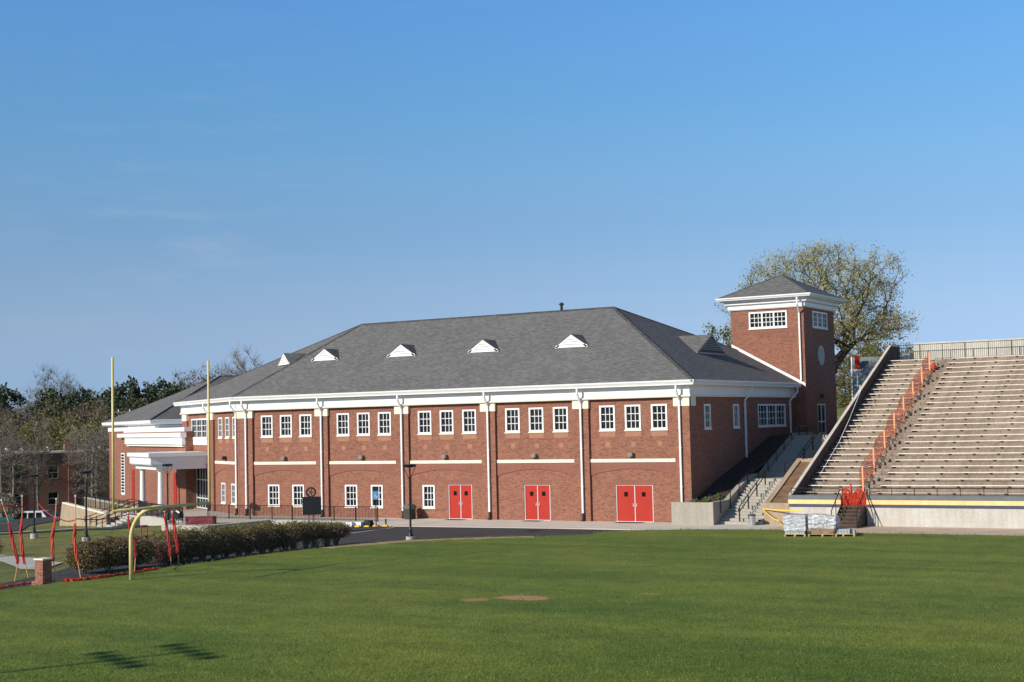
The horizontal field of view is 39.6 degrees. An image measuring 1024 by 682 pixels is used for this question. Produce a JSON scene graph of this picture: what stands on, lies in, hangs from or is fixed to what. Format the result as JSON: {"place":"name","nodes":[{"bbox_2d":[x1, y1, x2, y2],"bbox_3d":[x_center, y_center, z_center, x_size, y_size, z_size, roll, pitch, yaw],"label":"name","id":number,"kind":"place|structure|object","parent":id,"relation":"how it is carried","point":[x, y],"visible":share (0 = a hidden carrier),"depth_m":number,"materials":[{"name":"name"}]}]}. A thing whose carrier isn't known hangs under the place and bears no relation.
{"place":"outdoors","nodes":[
{"label":"outdoors","id":0,"kind":"place"},
{"bbox_2d":[0,516,59,531],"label":"road","id":1,"kind":"structure","parent":0,"point":[16,527],"depth_m":133.94,"materials":[{"name":"grey asphalt"}]},
{"bbox_2d":[137,509,373,530],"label":"plaza","id":2,"kind":"structure","parent":0,"point":[152,520],"depth_m":100.34,"materials":[{"name":"concrete"}]},
{"bbox_2d":[138,500,182,519],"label":"plaza railing","id":3,"kind":"object","parent":2,"relation":"on","point":[147,504],"visible":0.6,"depth_m":106.02,"materials":[{"name":"black metal"}]},
{"bbox_2d":[185,516,216,524],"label":"bench","id":4,"kind":"object","parent":2,"relation":"on","point":[190,520],"visible":1,"depth_m":96.48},
{"bbox_2d":[207,505,377,521],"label":"plaza railing","id":5,"kind":"object","parent":2,"relation":"on","point":[271,512],"visible":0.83,"depth_m":99.13,"materials":[{"name":"black metal"}]},
{"bbox_2d":[302,487,320,521],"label":"notice board","id":6,"kind":"object","parent":2,"relation":"on","point":[311,504],"visible":0.98,"depth_m":85.93,"materials":[{"name":"black metal"}]},
{"bbox_2d":[0,407,846,582],"bbox_3d":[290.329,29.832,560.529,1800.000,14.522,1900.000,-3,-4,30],"label":"ground","id":7,"kind":"structure","parent":0,"point":[39,546],"depth_m":95.48,"materials":[{"name":"green plant"}]},
{"bbox_2d":[0,492,25,517],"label":"blossom shrub","id":8,"kind":"object","parent":7,"relation":"on","point":[10,512],"visible":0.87,"depth_m":149.45,"materials":[{"name":"beige plant"}]},
{"bbox_2d":[0,382,26,429],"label":"pine tree","id":9,"kind":"object","parent":7,"relation":"on","point":[15,397],"visible":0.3,"depth_m":254.13,"materials":[{"name":"green plant"}]},
{"bbox_2d":[0,422,29,516],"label":"bare tree","id":10,"kind":"object","parent":7,"relation":"on","point":[1,458],"visible":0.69,"depth_m":174.49,"materials":[{"name":"brown plant"}]},
{"bbox_2d":[0,412,33,451],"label":"budding tree","id":11,"kind":"object","parent":7,"relation":"on","point":[18,432],"visible":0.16,"depth_m":200.31,"materials":[{"name":"green plant"}]},
{"bbox_2d":[0,404,36,444],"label":"budding tree","id":12,"kind":"object","parent":7,"relation":"on","point":[13,414],"visible":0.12,"depth_m":215.30,"materials":[{"name":"green plant"}]},
{"bbox_2d":[0,435,46,502],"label":"bare tree","id":13,"kind":"object","parent":7,"relation":"on","point":[13,479],"visible":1,"depth_m":171.03,"materials":[{"name":"brown plant"}]},
{"bbox_2d":[0,555,62,568],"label":"footpath","id":14,"kind":"structure","parent":7,"relation":"on","point":[11,560],"depth_m":71.19,"materials":[{"name":"concrete"}]},
{"bbox_2d":[15,510,52,518],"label":"parked van","id":15,"kind":"object","parent":7,"relation":"on","point":[29,513],"visible":0.23,"depth_m":149.44,"materials":[{"name":"white paint"}]},
{"bbox_2d":[28,474,39,538],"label":"lamp post","id":16,"kind":"object","parent":7,"relation":"on","point":[34,534],"visible":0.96,"depth_m":98.96,"materials":[{"name":"metal"}]},
{"bbox_2d":[16,414,61,509],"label":"bare tree","id":17,"kind":"object","parent":7,"relation":"on","point":[46,451],"visible":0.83,"depth_m":176.23,"materials":[{"name":"brown plant"}]},
{"bbox_2d":[32,557,54,584],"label":"gate pier","id":18,"kind":"structure","parent":7,"relation":"on","point":[43,570],"depth_m":60.27,"materials":[{"name":"red brick"}]},
{"bbox_2d":[17,414,78,450],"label":"leafy tree","id":19,"kind":"object","parent":7,"relation":"on","point":[56,432],"visible":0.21,"depth_m":198.16,"materials":[{"name":"green plant"}]},
{"bbox_2d":[26,400,69,446],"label":"budding tree","id":20,"kind":"object","parent":7,"relation":"on","point":[42,418],"visible":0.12,"depth_m":214.42,"materials":[{"name":"green plant"}]},
{"bbox_2d":[30,385,69,429],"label":"pine tree","id":21,"kind":"object","parent":7,"relation":"on","point":[50,392],"visible":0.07,"depth_m":243.88,"materials":[{"name":"green plant"}]},
{"bbox_2d":[20,363,88,406],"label":"bare tree","id":22,"kind":"object","parent":7,"relation":"on","point":[67,387],"visible":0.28,"depth_m":269.67,"materials":[{"name":"grey plant"}]},
{"bbox_2d":[3,444,109,516],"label":"brick dormitory","id":23,"kind":"structure","parent":7,"relation":"on","point":[49,495],"depth_m":181.55,"materials":[{"name":"red brick"}]},
{"bbox_2d":[43,394,89,430],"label":"pine tree","id":24,"kind":"object","parent":7,"relation":"on","point":[51,404],"visible":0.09,"depth_m":238.56,"materials":[{"name":"green plant"}]},
{"bbox_2d":[50,386,95,440],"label":"pine tree","id":25,"kind":"object","parent":7,"relation":"on","point":[75,396],"visible":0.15,"depth_m":236.98,"materials":[{"name":"green plant"}]},
{"bbox_2d":[41,417,105,450],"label":"leafy tree","id":26,"kind":"object","parent":7,"relation":"on","point":[74,428],"visible":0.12,"depth_m":192.08,"materials":[{"name":"green plant"}]},
{"bbox_2d":[53,402,98,448],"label":"budding tree","id":27,"kind":"object","parent":7,"relation":"on","point":[76,416],"visible":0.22,"depth_m":199.00,"materials":[{"name":"green plant"}]},
{"bbox_2d":[57,419,108,496],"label":"bare tree","id":28,"kind":"object","parent":7,"relation":"on","point":[92,446],"visible":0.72,"depth_m":171.28,"materials":[{"name":"brown plant"}]},
{"bbox_2d":[58,429,108,498],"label":"bare tree","id":29,"kind":"object","parent":7,"relation":"on","point":[95,490],"visible":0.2,"depth_m":176.35,"materials":[{"name":"brown plant"}]},
{"bbox_2d":[60,431,109,498],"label":"bare tree","id":30,"kind":"object","parent":7,"relation":"on","point":[85,460],"visible":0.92,"depth_m":167.75,"materials":[{"name":"brown plant"}]},
{"bbox_2d":[59,502,110,525],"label":"ramp wall","id":31,"kind":"structure","parent":7,"relation":"on","point":[67,511],"depth_m":117.70,"materials":[{"name":"beige concrete"}]},
{"bbox_2d":[82,494,133,512],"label":"ramp railing","id":32,"kind":"object","parent":31,"relation":"on","point":[103,501],"visible":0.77,"depth_m":124.72,"materials":[{"name":"black metal"}]},
{"bbox_2d":[80,470,92,540],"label":"lamp post","id":33,"kind":"object","parent":7,"relation":"on","point":[86,535],"visible":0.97,"depth_m":88.06,"materials":[{"name":"metal"}]},
{"bbox_2d":[98,429,109,489],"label":"bare tree","id":34,"kind":"object","parent":7,"relation":"on","point":[105,452],"visible":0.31,"depth_m":167.98,"materials":[{"name":"brown plant"}]},
{"bbox_2d":[64,533,155,573],"bbox_3d":[-18.531,9.814,65.702,2.217,1.732,4.538,-4,-4,42],"label":"hedge bush","id":35,"kind":"object","parent":7,"relation":"on","point":[101,554],"visible":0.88,"depth_m":64.99,"materials":[{"name":"green plant"}]},
{"bbox_2d":[84,497,139,518],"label":"ramp wall","id":36,"kind":"structure","parent":7,"relation":"on","point":[105,510],"depth_m":124.68,"materials":[{"name":"beige concrete"}]},
{"bbox_2d":[84,499,147,526],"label":"entrance stair","id":37,"kind":"object","parent":7,"relation":"on","point":[119,521],"visible":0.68,"depth_m":111.64,"materials":[{"name":"concrete"}]},
{"bbox_2d":[101,390,134,413],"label":"pine tree","id":38,"kind":"object","parent":7,"relation":"on","point":[116,397],"visible":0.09,"depth_m":229.94,"materials":[{"name":"green plant"}]},
{"bbox_2d":[96,394,149,433],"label":"pine tree","id":39,"kind":"object","parent":7,"relation":"on","point":[120,407],"visible":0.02,"depth_m":213.50,"materials":[{"name":"green plant"}]},
{"bbox_2d":[107,375,155,402],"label":"pine tree","id":40,"kind":"object","parent":7,"relation":"on","point":[133,389],"visible":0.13,"depth_m":235.56,"materials":[{"name":"green plant"}]},
{"bbox_2d":[142,376,174,403],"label":"pine tree","id":41,"kind":"object","parent":7,"relation":"on","point":[154,389],"visible":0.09,"depth_m":234.35,"materials":[{"name":"green plant"}]},
{"bbox_2d":[154,381,186,400],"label":"pine tree","id":42,"kind":"object","parent":7,"relation":"on","point":[175,390],"visible":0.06,"depth_m":219.66,"materials":[{"name":"green plant"}]},
{"bbox_2d":[170,360,218,388],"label":"budding tree","id":43,"kind":"object","parent":7,"relation":"on","point":[202,378],"visible":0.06,"depth_m":251.06,"materials":[{"name":"brown plant"}]},
{"bbox_2d":[215,344,263,375],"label":"bare tree","id":44,"kind":"object","parent":7,"relation":"on","point":[235,355],"visible":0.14,"depth_m":248.02,"materials":[{"name":"grey plant"}]},
{"bbox_2d":[148,520,352,564],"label":"hedge","id":45,"kind":"object","parent":7,"relation":"on","point":[247,540],"visible":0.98,"depth_m":71.68,"materials":[{"name":"green plant"}]},
{"bbox_2d":[0,526,625,589],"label":"drive","id":46,"kind":"structure","parent":7,"relation":"on","point":[383,534],"depth_m":81.79,"materials":[{"name":"asphalt"}]},
{"bbox_2d":[1,499,18,580],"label":"fence stake","id":47,"kind":"object","parent":46,"relation":"on","point":[13,545],"visible":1,"depth_m":61.84,"materials":[{"name":"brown wood"}]},
{"bbox_2d":[19,495,28,577],"bbox_3d":[-21.755,8.696,63.293,0.431,3.685,0.141,-2,-3,11],"label":"fence stake","id":48,"kind":"object","parent":46,"relation":"on","point":[21,542],"visible":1,"depth_m":63.27,"materials":[{"name":"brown wood"}]},
{"bbox_2d":[50,498,58,581],"bbox_3d":[-19.528,8.516,60.653,0.364,3.635,0.139,-1,-3,3],"label":"fence stake","id":49,"kind":"object","parent":46,"relation":"on","point":[52,541],"visible":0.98,"depth_m":60.63,"materials":[{"name":"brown wood"}]},
{"bbox_2d":[402,464,415,539],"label":"lamp post","id":50,"kind":"object","parent":7,"relation":"on","point":[411,536],"visible":0.97,"depth_m":79.66,"materials":[{"name":"metal"}]},
{"bbox_2d":[102,274,846,521],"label":"sports hall","id":51,"kind":"structure","parent":7,"relation":"on","point":[614,414],"depth_m":99.17,"materials":[{"name":"red brick"}]},
{"bbox_2d":[191,418,206,444],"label":"window","id":52,"kind":"structure","parent":51,"relation":"in","point":[199,426],"depth_m":116.17,"materials":[{"name":"white paint"}]},
{"bbox_2d":[260,415,272,437],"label":"window","id":53,"kind":"structure","parent":51,"relation":"in","point":[266,421],"depth_m":104.70,"materials":[{"name":"white paint"}]},
{"bbox_2d":[268,485,279,506],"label":"window","id":54,"kind":"structure","parent":51,"relation":"in","point":[273,490],"depth_m":104.14,"materials":[{"name":"white paint"}]},
{"bbox_2d":[279,415,292,437],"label":"window","id":55,"kind":"structure","parent":51,"relation":"in","point":[285,420],"depth_m":103.81,"materials":[{"name":"white paint"}]},
{"bbox_2d":[292,485,303,506],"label":"window","id":56,"kind":"structure","parent":51,"relation":"in","point":[297,490],"depth_m":103.00,"materials":[{"name":"white paint"}]},
{"bbox_2d":[299,414,311,436],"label":"window","id":57,"kind":"structure","parent":51,"relation":"in","point":[305,420],"depth_m":102.90,"materials":[{"name":"white paint"}]},
{"bbox_2d":[336,413,349,436],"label":"window","id":58,"kind":"structure","parent":51,"relation":"in","point":[342,418],"depth_m":101.18,"materials":[{"name":"white paint"}]},
{"bbox_2d":[345,485,357,507],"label":"window","id":59,"kind":"structure","parent":51,"relation":"in","point":[351,494],"depth_m":100.56,"materials":[{"name":"white paint"}]},
{"bbox_2d":[356,412,370,435],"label":"window","id":60,"kind":"structure","parent":51,"relation":"in","point":[363,419],"depth_m":100.27,"materials":[{"name":"white paint"}]},
{"bbox_2d":[370,485,383,507],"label":"window","id":61,"kind":"structure","parent":51,"relation":"in","point":[379,488],"depth_m":99.39,"materials":[{"name":"white paint"}]},
{"bbox_2d":[377,412,391,435],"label":"window","id":62,"kind":"structure","parent":51,"relation":"in","point":[384,418],"depth_m":99.34,"materials":[{"name":"white paint"}]},
{"bbox_2d":[417,411,431,434],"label":"window","id":63,"kind":"structure","parent":51,"relation":"in","point":[424,417],"depth_m":97.64,"materials":[{"name":"white paint"}]},
{"bbox_2d":[422,485,435,508],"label":"window","id":64,"kind":"structure","parent":51,"relation":"in","point":[428,491],"depth_m":97.21,"materials":[{"name":"white paint"}]},
{"bbox_2d":[439,410,453,434],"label":"window","id":65,"kind":"structure","parent":51,"relation":"in","point":[446,416],"depth_m":96.71,"materials":[{"name":"white paint"}]},
{"bbox_2d":[450,485,460,517],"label":"door","id":66,"kind":"structure","parent":51,"relation":"in","point":[455,506],"depth_m":96.15,"materials":[{"name":"red paint"}]},
{"bbox_2d":[461,485,471,518],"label":"door","id":67,"kind":"structure","parent":51,"relation":"in","point":[466,497],"depth_m":95.68,"materials":[{"name":"red paint"}]},
{"bbox_2d":[462,409,476,433],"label":"window","id":68,"kind":"structure","parent":51,"relation":"in","point":[468,416],"depth_m":95.80,"materials":[{"name":"white paint"}]},
{"bbox_2d":[505,408,520,432],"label":"window","id":69,"kind":"structure","parent":51,"relation":"in","point":[512,415],"depth_m":94.08,"materials":[{"name":"white paint"}]},
{"bbox_2d":[525,485,537,519],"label":"door","id":70,"kind":"structure","parent":51,"relation":"in","point":[531,490],"depth_m":93.12,"materials":[{"name":"red paint"}]},
{"bbox_2d":[528,407,544,432],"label":"window","id":71,"kind":"structure","parent":51,"relation":"in","point":[536,418],"depth_m":93.17,"materials":[{"name":"white paint"}]},
{"bbox_2d":[538,485,549,519],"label":"door","id":72,"kind":"structure","parent":51,"relation":"in","point":[543,490],"depth_m":92.64,"materials":[{"name":"red paint"}]},
{"bbox_2d":[552,407,568,432],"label":"window","id":73,"kind":"structure","parent":51,"relation":"in","point":[560,414],"depth_m":92.26,"materials":[{"name":"white paint"}]},
{"bbox_2d":[599,405,615,431],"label":"window","id":74,"kind":"structure","parent":51,"relation":"in","point":[607,412],"depth_m":90.54,"materials":[{"name":"white paint"}]},
{"bbox_2d":[617,486,634,520],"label":"door","id":75,"kind":"structure","parent":51,"relation":"in","point":[625,494],"depth_m":89.66,"materials":[{"name":"red paint"}]},
{"bbox_2d":[624,404,641,430],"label":"window","id":76,"kind":"structure","parent":51,"relation":"in","point":[632,412],"depth_m":89.62,"materials":[{"name":"white paint"}]},
{"bbox_2d":[635,486,652,521],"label":"door","id":77,"kind":"structure","parent":51,"relation":"in","point":[643,494],"depth_m":89.01,"materials":[{"name":"red paint"}]},
{"bbox_2d":[650,404,667,430],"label":"window","id":78,"kind":"structure","parent":51,"relation":"in","point":[658,411],"depth_m":88.70,"materials":[{"name":"white paint"}]},
{"bbox_2d":[704,404,711,429],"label":"window","id":79,"kind":"structure","parent":51,"relation":"in","point":[707,407],"depth_m":90.04,"materials":[{"name":"white paint"}]},
{"bbox_2d":[748,310,787,329],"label":"window","id":80,"kind":"structure","parent":51,"relation":"in","point":[767,319],"depth_m":105.39,"materials":[{"name":"white paint"}]},
{"bbox_2d":[758,404,786,427],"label":"window","id":81,"kind":"structure","parent":51,"relation":"in","point":[769,415],"depth_m":100.07,"materials":[{"name":"white paint"}]},
{"bbox_2d":[812,311,827,329],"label":"window","id":82,"kind":"structure","parent":51,"relation":"in","point":[819,319],"depth_m":107.26,"materials":[{"name":"white paint"}]},
{"bbox_2d":[817,404,825,433],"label":"tower door","id":83,"kind":"structure","parent":51,"relation":"in","point":[821,407],"depth_m":106.50,"materials":[{"name":"metal"}]},
{"bbox_2d":[702,322,731,346],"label":"leafy tree","id":84,"kind":"object","parent":7,"relation":"on","point":[725,338],"visible":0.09,"depth_m":139.11,"materials":[{"name":"green plant"}]},
{"bbox_2d":[696,434,789,501],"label":"planting bed","id":85,"kind":"object","parent":7,"relation":"on","point":[760,454],"visible":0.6,"depth_m":92.86,"materials":[{"name":"brown soil"}]},
{"bbox_2d":[671,432,829,524],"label":"outdoor stair","id":86,"kind":"object","parent":7,"relation":"on","point":[696,513],"visible":0.32,"depth_m":87.21,"materials":[{"name":"concrete"}]},
{"bbox_2d":[720,425,807,512],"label":"wall handrail","id":87,"kind":"object","parent":86,"relation":"attached to","point":[758,469],"depth_m":91.26,"materials":[{"name":"black metal"}]},
{"bbox_2d":[771,462,809,502],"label":"sloping bed","id":88,"kind":"object","parent":86,"relation":"on","point":[781,496],"visible":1,"depth_m":86.97,"materials":[{"name":"soil"}]},
{"bbox_2d":[714,238,920,371],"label":"oak tree","id":89,"kind":"object","parent":7,"relation":"on","point":[882,320],"visible":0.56,"depth_m":134.14,"materials":[{"name":"green plant"}]},
{"bbox_2d":[836,355,852,406],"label":"leafy tree","id":90,"kind":"object","parent":7,"relation":"on","point":[844,368],"visible":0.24,"depth_m":163.82,"materials":[{"name":"green plant"}]},
{"bbox_2d":[844,341,884,394],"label":"leafy tree","id":91,"kind":"object","parent":7,"relation":"on","point":[869,352],"visible":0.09,"depth_m":162.66,"materials":[{"name":"green plant"}]},
{"bbox_2d":[851,355,912,398],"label":"grey house","id":92,"kind":"structure","parent":7,"relation":"on","point":[862,368],"depth_m":147.92,"materials":[{"name":"white metal"}]},
{"bbox_2d":[771,526,1023,535],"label":"stand apron","id":93,"kind":"object","parent":7,"relation":"on","point":[943,530],"depth_m":77.28,"materials":[{"name":"grey concrete"}]},
{"bbox_2d":[831,489,873,527],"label":"wooden steps","id":94,"kind":"structure","parent":93,"relation":"on","point":[852,516],"depth_m":81.18,"materials":[{"name":"wood"}]},
{"bbox_2d":[841,487,865,505],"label":"netting","id":95,"kind":"structure","parent":94,"relation":"attached to","point":[846,494],"depth_m":82.17,"materials":[{"name":"red"}]},
{"bbox_2d":[788,338,1023,528],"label":"grandstand","id":96,"kind":"object","parent":7,"relation":"on","point":[962,425],"visible":0.98,"depth_m":88.36,"materials":[{"name":"concrete"}]},
{"bbox_2d":[859,356,928,484],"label":"safety mesh","id":97,"kind":"object","parent":96,"relation":"attached to","point":[891,421],"visible":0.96,"depth_m":91.28,"materials":[{"name":"orange plastic"}]},
{"bbox_2d":[869,488,1023,495],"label":"front railing","id":98,"kind":"object","parent":96,"relation":"on","point":[960,492],"visible":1,"depth_m":79.15,"materials":[{"name":"black metal"}]},
{"bbox_2d":[897,339,1023,359],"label":"top railing","id":99,"kind":"object","parent":96,"relation":"on","point":[965,352],"visible":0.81,"depth_m":102.14,"materials":[{"name":"black metal"}]},
{"bbox_2d":[0,527,1023,681],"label":"playing field","id":100,"kind":"structure","parent":0,"point":[624,549],"depth_m":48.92,"materials":[{"name":"green plant"}]},
{"bbox_2d":[61,567,158,580],"bbox_3d":[-17.398,10.222,62.312,0.712,0.154,5.480,-4,-4,33],"label":"fallen net","id":101,"kind":"object","parent":100,"relation":"on","point":[107,575],"visible":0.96,"depth_m":61.52,"materials":[{"name":"red plastic"}]},
{"bbox_2d":[111,357,210,579],"bbox_3d":[-15.477,5.450,60.162,2.047,9.300,5.700,-3,-4,30],"label":"goalpost","id":102,"kind":"object","parent":100,"relation":"on","point":[140,514],"visible":1,"depth_m":60.29,"materials":[{"name":"yellow metal"}]},
{"bbox_2d":[321,536,533,548],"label":"bare verge","id":103,"kind":"structure","parent":100,"relation":"on","point":[363,544],"depth_m":77.35,"materials":[{"name":"soil"}]},
{"bbox_2d":[783,514,808,536],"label":"paver pallet","id":104,"kind":"object","parent":100,"relation":"on","point":[795,525],"visible":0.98,"depth_m":74.35,"materials":[{"name":"white plastic"}]},
{"bbox_2d":[808,513,839,536],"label":"sack pallet","id":105,"kind":"object","parent":100,"relation":"on","point":[822,525],"visible":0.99,"depth_m":74.00,"materials":[{"name":"white plastic"}]},
{"bbox_2d":[0,0,1023,417],"label":"sky","id":106,"kind":"structure","parent":0,"point":[184,184],"materials":[{"name":"blue"}]},
{"bbox_2d":[342,518,783,529],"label":"pavement","id":107,"kind":"structure","parent":0,"point":[482,523],"depth_m":88.40,"materials":[{"name":"concrete"}]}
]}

